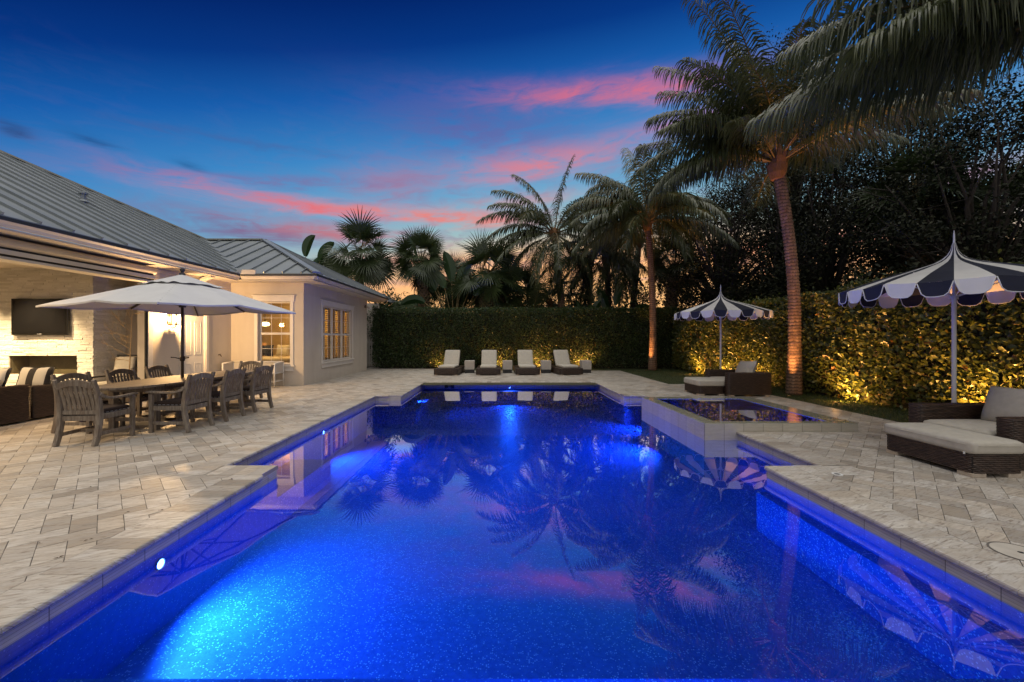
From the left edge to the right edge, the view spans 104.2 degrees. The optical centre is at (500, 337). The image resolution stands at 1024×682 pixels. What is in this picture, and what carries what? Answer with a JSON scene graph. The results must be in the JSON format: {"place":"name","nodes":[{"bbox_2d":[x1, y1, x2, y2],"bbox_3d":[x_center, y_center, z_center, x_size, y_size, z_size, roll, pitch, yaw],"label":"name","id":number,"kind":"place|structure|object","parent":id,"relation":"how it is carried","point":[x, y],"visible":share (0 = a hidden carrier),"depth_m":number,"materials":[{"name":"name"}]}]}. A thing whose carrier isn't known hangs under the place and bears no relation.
{"place":"outdoors","nodes":[
{"label":"outdoors","id":0,"kind":"place"},
{"bbox_2d":[367,367,597,384],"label":"ground","id":1,"kind":"structure","parent":0,"point":[500,383],"depth_m":12.94,"materials":[{"name":"stone"}]},
{"bbox_2d":[0,150,389,396],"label":"house","id":2,"kind":"structure","parent":1,"relation":"on","point":[322,332],"depth_m":10.20,"materials":[{"name":"beige paint"}]},
{"bbox_2d":[11,299,69,334],"bbox_3d":[-10.550,-0.472,9.133,1.290,0.835,0.053,0,0,0],"label":"television","id":3,"kind":"object","parent":2,"relation":"attached to","point":[28,317],"visible":0.98,"depth_m":9.11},
{"bbox_2d":[167,314,180,328],"bbox_3d":[-8.261,-0.495,10.100,0.273,0.544,0.210,0,0,0],"label":"wall lantern","id":4,"kind":"object","parent":2,"relation":"attached to","point":[170,319],"depth_m":10.08,"materials":[{"name":"white glass"}]},
{"bbox_2d":[184,315,203,373],"bbox_3d":[-8.459,0.425,10.930,0.053,2.110,0.790,0,0,0],"label":"door","id":5,"kind":"structure","parent":2,"relation":"in","point":[193,325],"depth_m":10.95,"materials":[{"name":"white paint"}]},
{"bbox_2d":[262,321,269,325],"bbox_3d":[-8.630,-0.930,14.600,0.340,1.040,0.335,0,0,0],"label":"pendant lamp","id":6,"kind":"object","parent":2,"relation":"hanging from","point":[265,323],"visible":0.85,"depth_m":14.50,"materials":[{"name":"white glass"}]},
{"bbox_2d":[251,295,295,370],"bbox_3d":[-7.055,-0.132,12.465,1.340,2.365,0.230,0,0,0],"label":"window","id":7,"kind":"structure","parent":2,"relation":"in","point":[291,298],"depth_m":12.39,"materials":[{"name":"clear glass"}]},
{"bbox_2d":[262,343,289,362],"bbox_3d":[-8.640,0.795,15.400,2.080,1.150,1.900,0,0,0],"label":"bed","id":8,"kind":"object","parent":2,"relation":"in","point":[285,359],"visible":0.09,"depth_m":14.52,"materials":[{"name":"beige fabric"}]},
{"bbox_2d":[262,345,273,355],"bbox_3d":[-8.900,0.500,15.050,0.600,0.430,0.186,0,0,-11],"label":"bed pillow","id":9,"kind":"object","parent":8,"relation":"on","point":[266,352],"visible":0.58,"depth_m":15.01,"materials":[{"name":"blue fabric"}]},
{"bbox_2d":[276,345,289,355],"bbox_3d":[-8.350,0.500,15.300,0.600,0.430,0.186,0,0,11],"label":"bed pillow","id":10,"kind":"object","parent":8,"relation":"on","point":[285,352],"visible":0.81,"depth_m":15.23,"materials":[{"name":"fabric"}]},
{"bbox_2d":[321,299,354,367],"bbox_3d":[-6.205,-0.122,15.100,0.270,2.345,3.030,0,0,0],"label":"window","id":11,"kind":"structure","parent":2,"relation":"in","point":[330,354],"depth_m":15.11,"materials":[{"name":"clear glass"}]},
{"bbox_2d":[302,235,354,274],"bbox_3d":[-10.843,-2.172,22.101,6.201,7.349,1.376,0,0,-9],"label":"bird of paradise","id":12,"kind":"object","parent":1,"relation":"on","point":[307,243],"visible":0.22,"depth_m":22.21,"materials":[{"name":"green plant"}]},
{"bbox_2d":[307,250,354,279],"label":"fan palm","id":13,"kind":"object","parent":1,"relation":"on","point":[344,260],"visible":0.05,"depth_m":23.32,"materials":[{"name":"green plant"}]},
{"bbox_2d":[322,205,399,292],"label":"fan palm","id":14,"kind":"object","parent":1,"relation":"on","point":[368,268],"visible":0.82,"depth_m":22.27,"materials":[{"name":"green plant"}]},
{"bbox_2d":[367,298,395,366],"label":"leafy shrub","id":15,"kind":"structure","parent":1,"relation":"on","point":[369,315],"depth_m":20.40,"materials":[{"name":"plant"}]},
{"bbox_2d":[367,287,405,356],"bbox_3d":[-5.883,-0.521,20.906,2.740,4.238,2.440,0,0,0],"label":"leafy shrub","id":16,"kind":"object","parent":1,"relation":"on","point":[387,304],"visible":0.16,"depth_m":20.44,"materials":[{"name":"green plant"}]},
{"bbox_2d":[369,288,407,304],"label":"leafy shrub","id":17,"kind":"object","parent":1,"relation":"on","point":[394,296],"visible":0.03,"depth_m":25.45,"materials":[{"name":"green plant"}]},
{"bbox_2d":[385,225,445,312],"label":"fan palm","id":18,"kind":"object","parent":1,"relation":"on","point":[430,244],"visible":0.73,"depth_m":21.39,"materials":[{"name":"green plant"}]},
{"bbox_2d":[407,287,453,312],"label":"leafy shrub","id":19,"kind":"object","parent":1,"relation":"on","point":[434,299],"visible":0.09,"depth_m":21.96,"materials":[{"name":"green plant"}]},
{"bbox_2d":[416,248,476,307],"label":"fan palm","id":20,"kind":"object","parent":1,"relation":"on","point":[444,289],"visible":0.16,"depth_m":22.53,"materials":[{"name":"green plant"}]},
{"bbox_2d":[390,251,520,307],"bbox_3d":[-2.322,-1.554,21.304,6.924,6.114,1.962,0,0,0],"label":"bird of paradise","id":21,"kind":"object","parent":1,"relation":"on","point":[450,271],"visible":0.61,"depth_m":21.37,"materials":[{"name":"green plant"}]},
{"bbox_2d":[439,285,481,307],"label":"leafy shrub","id":22,"kind":"object","parent":1,"relation":"on","point":[476,300],"visible":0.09,"depth_m":22.08,"materials":[{"name":"green plant"}]},
{"bbox_2d":[441,229,529,312],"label":"fan palm","id":23,"kind":"object","parent":1,"relation":"on","point":[480,251],"visible":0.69,"depth_m":21.58,"materials":[{"name":"green plant"}]},
{"bbox_2d":[0,409,1022,580],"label":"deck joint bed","id":24,"kind":"object","parent":1,"relation":"on","point":[221,479],"visible":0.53,"depth_m":3.97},
{"bbox_2d":[0,381,1023,635],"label":"pool coping","id":25,"kind":"object","parent":1,"relation":"on","point":[34,595],"visible":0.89,"depth_m":3.26,"materials":[{"name":"stone"}]},
{"bbox_2d":[831,472,842,475],"bbox_3d":[3.680,1.494,4.350,0.100,0.009,0.100,0,0,0],"label":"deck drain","id":26,"kind":"object","parent":25,"relation":"on","point":[836,474],"visible":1,"depth_m":4.35,"materials":[{"name":"grey metal"}]},
{"bbox_2d":[0,452,1023,681],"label":"pool basin","id":27,"kind":"object","parent":1,"relation":"in","point":[500,567],"visible":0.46,"depth_m":3.35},
{"bbox_2d":[155,557,165,570],"bbox_3d":[-2.603,1.735,3.050,0.010,0.092,0.092,0,0,0],"label":"pool light","id":28,"kind":"object","parent":27,"relation":"attached to","point":[160,563],"visible":1,"depth_m":3.05,"materials":[{"name":"white glass"}]},
{"bbox_2d":[0,385,1023,651],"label":"pool tile band","id":29,"kind":"object","parent":27,"relation":"attached to","point":[128,565],"visible":0.41,"depth_m":3.08,"materials":[{"name":"blue tile"}]},
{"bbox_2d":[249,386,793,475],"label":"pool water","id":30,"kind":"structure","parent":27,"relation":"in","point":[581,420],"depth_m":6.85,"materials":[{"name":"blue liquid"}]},
{"bbox_2d":[0,367,1023,593],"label":"pool deck","id":31,"kind":"structure","parent":1,"relation":"on","point":[292,405],"depth_m":4.46,"materials":[{"name":"stone"}]},
{"bbox_2d":[0,380,30,424],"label":"wicker sofa","id":32,"kind":"object","parent":31,"relation":"on","point":[15,404],"visible":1,"depth_m":6.86,"materials":[{"name":"wicker"}]},
{"bbox_2d":[0,368,11,385],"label":"throw pillow","id":33,"kind":"object","parent":32,"relation":"on","point":[5,374],"visible":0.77,"depth_m":6.90,"materials":[{"name":"fabric"}]},
{"bbox_2d":[30,383,54,418],"bbox_3d":[-8.900,1.168,7.635,1.010,0.584,0.960,0,0,0],"label":"wicker club chair","id":34,"kind":"object","parent":31,"relation":"on","point":[42,401],"visible":0.31,"depth_m":7.30,"materials":[{"name":"wicker"}]},
{"bbox_2d":[16,367,54,385],"bbox_3d":[-8.720,0.770,7.460,0.608,0.434,0.192,0,0,0],"label":"throw pillow","id":35,"kind":"object","parent":34,"relation":"on","point":[32,376],"visible":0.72,"depth_m":7.42,"materials":[{"name":"fabric"}]},
{"bbox_2d":[50,372,125,433],"bbox_3d":[-6.674,1.043,6.481,0.700,0.926,0.616,0,0,2],"label":"teak armchair","id":36,"kind":"object","parent":31,"relation":"on","point":[87,376],"visible":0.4,"depth_m":6.36,"materials":[{"name":"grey wood"}]},
{"bbox_2d":[51,380,137,446],"bbox_3d":[-5.864,1.043,5.786,0.616,0.926,0.700,0,0,-3],"label":"teak armchair","id":37,"kind":"object","parent":31,"relation":"on","point":[96,411],"visible":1,"depth_m":5.53,"materials":[{"name":"grey wood"}]},
{"bbox_2d":[92,355,136,384],"bbox_3d":[-8.950,0.958,9.260,0.510,1.086,0.660,0,0,0],"label":"framed lounge chair","id":38,"kind":"object","parent":31,"relation":"on","point":[121,364],"visible":0.32,"depth_m":9.45,"materials":[{"name":"fabric"}]},
{"bbox_2d":[92,309,141,402],"bbox_3d":[-8.594,0.096,9.147,1.148,2.808,0.594,0,0,0],"label":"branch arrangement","id":39,"kind":"object","parent":31,"relation":"on","point":[121,334],"visible":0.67,"depth_m":9.13,"materials":[{"name":"brown plant"}]},
{"bbox_2d":[104,368,166,421],"bbox_3d":[-6.714,1.043,7.370,0.700,0.926,0.616,0,0,0],"label":"teak armchair","id":40,"kind":"object","parent":31,"relation":"on","point":[141,397],"visible":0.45,"depth_m":7.25,"materials":[{"name":"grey wood"}]},
{"bbox_2d":[144,365,175,411],"bbox_3d":[-6.794,1.043,8.259,0.700,0.926,0.616,0,0,-2],"label":"teak armchair","id":41,"kind":"object","parent":31,"relation":"on","point":[159,369],"visible":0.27,"depth_m":8.22,"materials":[{"name":"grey wood"}]},
{"bbox_2d":[35,268,295,419],"bbox_3d":[-5.950,0.102,7.450,2.680,2.795,2.680,0,0,15],"label":"market umbrella","id":42,"kind":"object","parent":31,"relation":"on","point":[182,294],"visible":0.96,"depth_m":7.08,"materials":[{"name":"white fabric"}]},
{"bbox_2d":[98,370,253,429],"bbox_3d":[-5.950,1.129,7.620,1.110,0.743,3.360,0,0,0],"label":"dining table","id":43,"kind":"object","parent":31,"relation":"on","point":[153,384],"visible":0.53,"depth_m":6.50,"materials":[{"name":"brown wood"}]},
{"bbox_2d":[145,371,215,432],"bbox_3d":[-5.216,1.043,6.530,0.700,0.926,0.616,0,0,0],"label":"teak armchair","id":44,"kind":"object","parent":31,"relation":"on","point":[179,404],"visible":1,"depth_m":6.32,"materials":[{"name":"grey wood"}]},
{"bbox_2d":[190,368,246,421],"bbox_3d":[-5.196,1.043,7.340,0.700,0.926,0.616,0,0,-2],"label":"teak armchair","id":45,"kind":"object","parent":31,"relation":"on","point":[231,389],"visible":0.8,"depth_m":7.26,"materials":[{"name":"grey wood"}]},
{"bbox_2d":[226,365,273,412],"bbox_3d":[-5.186,1.043,8.239,0.700,0.926,0.616,0,0,4],"label":"teak armchair","id":46,"kind":"object","parent":31,"relation":"on","point":[256,386],"visible":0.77,"depth_m":8.16,"materials":[{"name":"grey wood"}]},
{"bbox_2d":[238,361,262,397],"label":"teak armchair","id":47,"kind":"object","parent":31,"relation":"on","point":[242,364],"visible":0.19,"depth_m":9.83,"materials":[{"name":"grey wood"}]},
{"bbox_2d":[222,361,283,387],"bbox_3d":[-7.470,1.114,12.051,1.588,0.773,0.526,0,0,0],"label":"cane settee","id":48,"kind":"object","parent":31,"relation":"on","point":[278,368],"visible":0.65,"depth_m":12.17,"materials":[{"name":"white paint"}]},
{"bbox_2d":[367,339,376,365],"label":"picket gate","id":49,"kind":"structure","parent":31,"relation":"on","point":[369,342],"depth_m":19.89,"materials":[{"name":"grey metal"}]},
{"bbox_2d":[434,350,464,375],"bbox_3d":[-2.082,1.019,16.623,0.994,0.962,1.964,0,0,4],"label":"sun lounger","id":50,"kind":"object","parent":31,"relation":"on","point":[450,366],"visible":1,"depth_m":16.39,"materials":[{"name":"beige fabric"}]},
{"bbox_2d":[465,360,474,372],"bbox_3d":[-1.300,1.240,16.900,0.410,0.520,0.410,0,0,0],"label":"side table","id":51,"kind":"object","parent":31,"relation":"on","point":[469,366],"visible":0.98,"depth_m":16.70,"materials":[{"name":"stone"}]},
{"bbox_2d":[476,350,500,374],"bbox_3d":[-0.480,1.019,16.655,0.994,0.962,1.964,0,0,0],"label":"sun lounger","id":52,"kind":"object","parent":31,"relation":"on","point":[488,366],"visible":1,"depth_m":16.37,"materials":[{"name":"fabric"}]},
{"bbox_2d":[503,360,511,372],"bbox_3d":[0.300,1.240,16.900,0.410,0.520,0.410,0,0,1],"label":"side table","id":53,"kind":"object","parent":31,"relation":"on","point":[507,366],"visible":1,"depth_m":16.70,"materials":[{"name":"stone"}]},
{"bbox_2d":[513,350,539,374],"bbox_3d":[1.073,1.019,16.725,0.994,0.962,1.964,0,0,-1],"label":"sun lounger","id":54,"kind":"object","parent":31,"relation":"on","point":[525,365],"visible":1,"depth_m":16.66,"materials":[{"name":"fabric"}]},
{"bbox_2d":[540,360,550,372],"bbox_3d":[1.920,1.240,16.900,0.410,0.520,0.410,0,0,-1],"label":"side table","id":55,"kind":"object","parent":31,"relation":"on","point":[545,366],"visible":1,"depth_m":16.70,"materials":[{"name":"stone"}]},
{"bbox_2d":[551,350,582,374],"bbox_3d":[2.688,1.019,16.783,0.994,0.962,1.964,0,0,-9],"label":"sun lounger","id":56,"kind":"object","parent":31,"relation":"on","point":[562,365],"visible":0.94,"depth_m":16.47,"materials":[{"name":"fabric"}]},
{"bbox_2d":[580,360,590,372],"bbox_3d":[3.620,1.240,16.950,0.410,0.520,0.410,0,0,-3],"label":"side table","id":57,"kind":"object","parent":31,"relation":"on","point":[585,365],"visible":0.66,"depth_m":16.75,"materials":[{"name":"stone"}]},
{"bbox_2d":[684,377,724,395],"bbox_3d":[5.440,1.291,10.660,0.704,0.418,0.864,0,0,0],"label":"wicker ottoman","id":58,"kind":"object","parent":31,"relation":"on","point":[700,386],"visible":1,"depth_m":10.25,"materials":[{"name":"wicker"}]},
{"bbox_2d":[674,285,772,368],"bbox_3d":[6.500,-0.033,11.750,2.562,3.065,2.562,0,0,-9],"label":"striped umbrella","id":59,"kind":"object","parent":31,"relation":"on","point":[720,307],"visible":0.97,"depth_m":11.15,"materials":[{"name":"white fabric"}]},
{"bbox_2d":[705,361,771,396],"bbox_3d":[6.313,1.049,10.640,1.146,0.902,1.171,0,0,0],"label":"wicker armchair","id":60,"kind":"object","parent":31,"relation":"on","point":[744,378],"visible":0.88,"depth_m":10.07,"materials":[{"name":"wicker"}]},
{"bbox_2d":[642,397,857,477],"bbox_3d":[4.466,2.156,7.740,2.442,1.588,2.820,0,0,0],"label":"hot tub","id":61,"kind":"object","parent":31,"relation":"in","point":[715,418],"visible":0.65,"depth_m":6.83,"materials":[{"name":"tile"}]},
{"bbox_2d":[838,231,1023,402],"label":"striped umbrella","id":62,"kind":"object","parent":31,"relation":"on","point":[954,276],"visible":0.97,"depth_m":5.54,"materials":[{"name":"white fabric"}]},
{"bbox_2d":[884,423,1023,477],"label":"wicker ottoman","id":63,"kind":"object","parent":31,"relation":"on","point":[971,454],"visible":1,"depth_m":4.42,"materials":[{"name":"fabric"}]},
{"bbox_2d":[908,386,1023,473],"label":"wicker armchair","id":64,"kind":"object","parent":31,"relation":"on","point":[999,412],"visible":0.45,"depth_m":5.03,"materials":[{"name":"fabric"}]},
{"bbox_2d":[986,541,1023,560],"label":"skimmer lid","id":65,"kind":"object","parent":31,"relation":"on","point":[1014,551],"visible":1,"depth_m":2.81,"materials":[{"name":"plastic"}]},
{"bbox_2d":[499,261,545,307],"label":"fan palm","id":66,"kind":"object","parent":1,"relation":"on","point":[526,291],"visible":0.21,"depth_m":22.68,"materials":[{"name":"green plant"}]},
{"bbox_2d":[509,291,538,308],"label":"leafy shrub","id":67,"kind":"object","parent":1,"relation":"on","point":[525,305],"visible":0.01,"depth_m":23.21,"materials":[{"name":"green plant"}]},
{"bbox_2d":[371,299,687,368],"bbox_3d":[1.519,-0.213,19.791,15.488,3.544,1.769,0,0,0],"label":"ficus hedge","id":68,"kind":"object","parent":1,"relation":"on","point":[605,337],"visible":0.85,"depth_m":19.16,"materials":[{"name":"green plant"}]},
{"bbox_2d":[476,155,624,307],"bbox_3d":[2.772,-4.383,21.938,8.214,11.771,7.357,0,0,0],"label":"coconut palm","id":69,"kind":"object","parent":1,"relation":"on","point":[539,219],"visible":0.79,"depth_m":21.71,"materials":[{"name":"green plant"}]},
{"bbox_2d":[548,277,594,307],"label":"leafy shrub","id":70,"kind":"object","parent":1,"relation":"on","point":[583,300],"visible":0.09,"depth_m":23.56,"materials":[{"name":"green plant"}]},
{"bbox_2d":[564,277,614,306],"bbox_3d":[5.519,-1.196,25.045,4.426,5.600,2.387,0,0,0],"label":"leafy shrub","id":71,"kind":"object","parent":1,"relation":"on","point":[586,296],"visible":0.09,"depth_m":24.86,"materials":[{"name":"green plant"}]},
{"bbox_2d":[540,231,646,307],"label":"coconut palm","id":72,"kind":"object","parent":1,"relation":"on","point":[583,269],"visible":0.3,"depth_m":22.92,"materials":[{"name":"green plant"}]},
{"bbox_2d":[549,230,662,307],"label":"coconut palm","id":73,"kind":"object","parent":1,"relation":"on","point":[620,276],"visible":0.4,"depth_m":22.11,"materials":[{"name":"green plant"}]},
{"bbox_2d":[601,266,656,312],"bbox_3d":[7.299,-1.299,22.610,3.928,5.744,2.368,0,0,0],"label":"leafy shrub","id":74,"kind":"object","parent":1,"relation":"on","point":[629,296],"visible":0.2,"depth_m":22.29,"materials":[{"name":"green plant"}]},
{"bbox_2d":[593,211,679,312],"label":"coconut palm","id":75,"kind":"object","parent":1,"relation":"on","point":[637,253],"visible":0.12,"depth_m":22.83,"materials":[{"name":"green plant"}]},
{"bbox_2d":[638,265,699,312],"bbox_3d":[9.732,-1.319,22.567,4.017,5.893,2.973,0,0,0],"label":"leafy shrub","id":76,"kind":"object","parent":1,"relation":"on","point":[657,303],"visible":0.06,"depth_m":22.47,"materials":[{"name":"green plant"}]},
{"bbox_2d":[642,235,706,307],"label":"fan palm","id":77,"kind":"object","parent":1,"relation":"on","point":[661,267],"visible":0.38,"depth_m":21.00,"materials":[{"name":"green plant"}]},
{"bbox_2d":[656,176,776,307],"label":"broadleaf tree","id":78,"kind":"object","parent":1,"relation":"on","point":[710,193],"visible":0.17,"depth_m":20.92,"materials":[{"name":"green plant"}]},
{"bbox_2d":[702,266,767,302],"bbox_3d":[10.693,-0.778,18.044,3.699,4.835,2.987,0,0,0],"label":"leafy shrub","id":79,"kind":"object","parent":1,"relation":"on","point":[735,287],"visible":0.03,"depth_m":17.55,"materials":[{"name":"green plant"}]},
{"bbox_2d":[656,166,822,330],"bbox_3d":[10.416,-3.052,18.162,6.372,9.168,6.727,0,0,0],"label":"broadleaf tree","id":80,"kind":"object","parent":1,"relation":"on","point":[709,294],"visible":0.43,"depth_m":17.49,"materials":[{"name":"green plant"}]},
{"bbox_2d":[706,161,868,280],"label":"broadleaf tree","id":81,"kind":"object","parent":1,"relation":"on","point":[770,209],"visible":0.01,"depth_m":22.31,"materials":[{"name":"green plant"}]},
{"bbox_2d":[749,264,836,300],"bbox_3d":[10.678,-0.487,14.454,3.054,4.236,2.923,0,0,-14],"label":"leafy shrub","id":82,"kind":"object","parent":1,"relation":"on","point":[774,292],"visible":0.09,"depth_m":14.41,"materials":[{"name":"green plant"}]},
{"bbox_2d":[719,21,878,264],"bbox_3d":[13.456,-6.380,18.570,6.896,15.839,7.512,0,0,0],"label":"broadleaf tree","id":83,"kind":"object","parent":1,"relation":"on","point":[783,144],"visible":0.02,"depth_m":18.40,"materials":[{"name":"green plant"}]},
{"bbox_2d":[694,119,937,301],"bbox_3d":[12.483,-3.738,16.354,8.347,10.580,7.836,0,0,-37],"label":"broadleaf tree","id":84,"kind":"object","parent":1,"relation":"on","point":[792,198],"visible":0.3,"depth_m":15.80,"materials":[{"name":"green plant"}]},
{"bbox_2d":[671,249,1023,410],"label":"clusia hedge","id":85,"kind":"object","parent":1,"relation":"on","point":[898,354],"visible":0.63,"depth_m":8.78,"materials":[{"name":"green plant"}]},
{"bbox_2d":[729,135,1013,299],"bbox_3d":[12.360,-2.782,14.466,7.708,8.710,7.489,0,0,0],"label":"broadleaf tree","id":86,"kind":"object","parent":1,"relation":"on","point":[827,275],"visible":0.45,"depth_m":13.86,"materials":[{"name":"green plant"}]},
{"bbox_2d":[835,257,919,287],"bbox_3d":[10.533,-0.282,10.962,3.024,3.812,2.937,0,0,0],"label":"leafy shrub","id":87,"kind":"object","parent":1,"relation":"on","point":[863,276],"visible":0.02,"depth_m":10.98,"materials":[{"name":"green plant"}]},
{"bbox_2d":[777,76,1023,275],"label":"broadleaf tree","id":88,"kind":"object","parent":1,"relation":"on","point":[920,138],"visible":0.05,"depth_m":15.43,"materials":[{"name":"green plant"}]},
{"bbox_2d":[808,64,1023,277],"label":"broadleaf tree","id":89,"kind":"object","parent":1,"relation":"on","point":[989,239],"visible":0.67,"depth_m":11.28,"materials":[{"name":"green plant"}]},
{"bbox_2d":[841,132,999,271],"bbox_3d":[13.574,-2.680,13.129,3.807,8.359,4.081,0,0,28],"label":"fan palm","id":90,"kind":"object","parent":1,"relation":"on","point":[899,166],"visible":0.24,"depth_m":12.82,"materials":[{"name":"green plant"}]},
{"bbox_2d":[829,66,1018,279],"bbox_3d":[18.991,-5.812,18.957,10.249,14.654,8.722,0,0,0],"label":"broadleaf tree","id":91,"kind":"object","parent":1,"relation":"on","point":[982,136],"visible":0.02,"depth_m":17.48,"materials":[{"name":"green plant"}]},
{"bbox_2d":[930,156,1023,263],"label":"fan palm","id":92,"kind":"object","parent":1,"relation":"on","point":[1007,205],"depth_m":12.62,"materials":[{"name":"green plant"}]},
{"bbox_2d":[938,62,1023,254],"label":"broadleaf tree","id":93,"kind":"object","parent":1,"relation":"on","point":[1007,127],"visible":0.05,"depth_m":15.08,"materials":[{"name":"green plant"}]},
{"bbox_2d":[0,0,1023,311],"label":"sky","id":94,"kind":"structure","parent":0,"point":[271,120],"materials":[{"name":"blue"}]},
{"bbox_2d":[492,283,566,330],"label":"tree","id":95,"kind":"object","parent":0,"point":[541,300],"visible":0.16,"depth_m":20.79,"materials":[{"name":"green plant"}]},
{"bbox_2d":[512,271,594,312],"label":"coconut palm","id":96,"kind":"object","parent":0,"point":[549,302],"visible":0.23,"depth_m":23.06,"materials":[{"name":"green plant"}]},
{"bbox_2d":[577,300,601,307],"bbox_3d":[4.752,-0.240,21.749,4.769,3.503,1.251,0,0,4],"label":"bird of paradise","id":97,"kind":"object","parent":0,"point":[596,304],"visible":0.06,"depth_m":21.32,"materials":[{"name":"green plant"}]},
{"bbox_2d":[588,287,648,312],"bbox_3d":[6.411,-0.633,21.946,5.019,4.284,3.252,0,0,-19],"label":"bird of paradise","id":98,"kind":"object","parent":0,"point":[616,298],"visible":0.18,"depth_m":21.54,"materials":[{"name":"green plant"}]},
{"bbox_2d":[475,368,908,422],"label":"lawn","id":99,"kind":"structure","parent":0,"point":[701,375],"depth_m":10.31,"materials":[{"name":"green plant"}]},
{"bbox_2d":[565,143,740,370],"bbox_3d":[6.499,-4.065,17.860,7.030,11.136,7.013,0,0,0],"label":"coconut palm","id":100,"kind":"object","parent":99,"relation":"on","point":[620,209],"visible":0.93,"depth_m":17.65,"materials":[{"name":"green plant"}]},
{"bbox_2d":[632,0,985,395],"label":"coconut palm","id":101,"kind":"object","parent":99,"relation":"on","point":[717,139],"visible":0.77,"depth_m":9.96,"materials":[{"name":"green plant"}]},
{"bbox_2d":[743,0,1023,150],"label":"coconut palm","id":102,"kind":"object","parent":99,"relation":"on","point":[967,38],"visible":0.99,"depth_m":5.48,"materials":[{"name":"green plant"}]}
]}

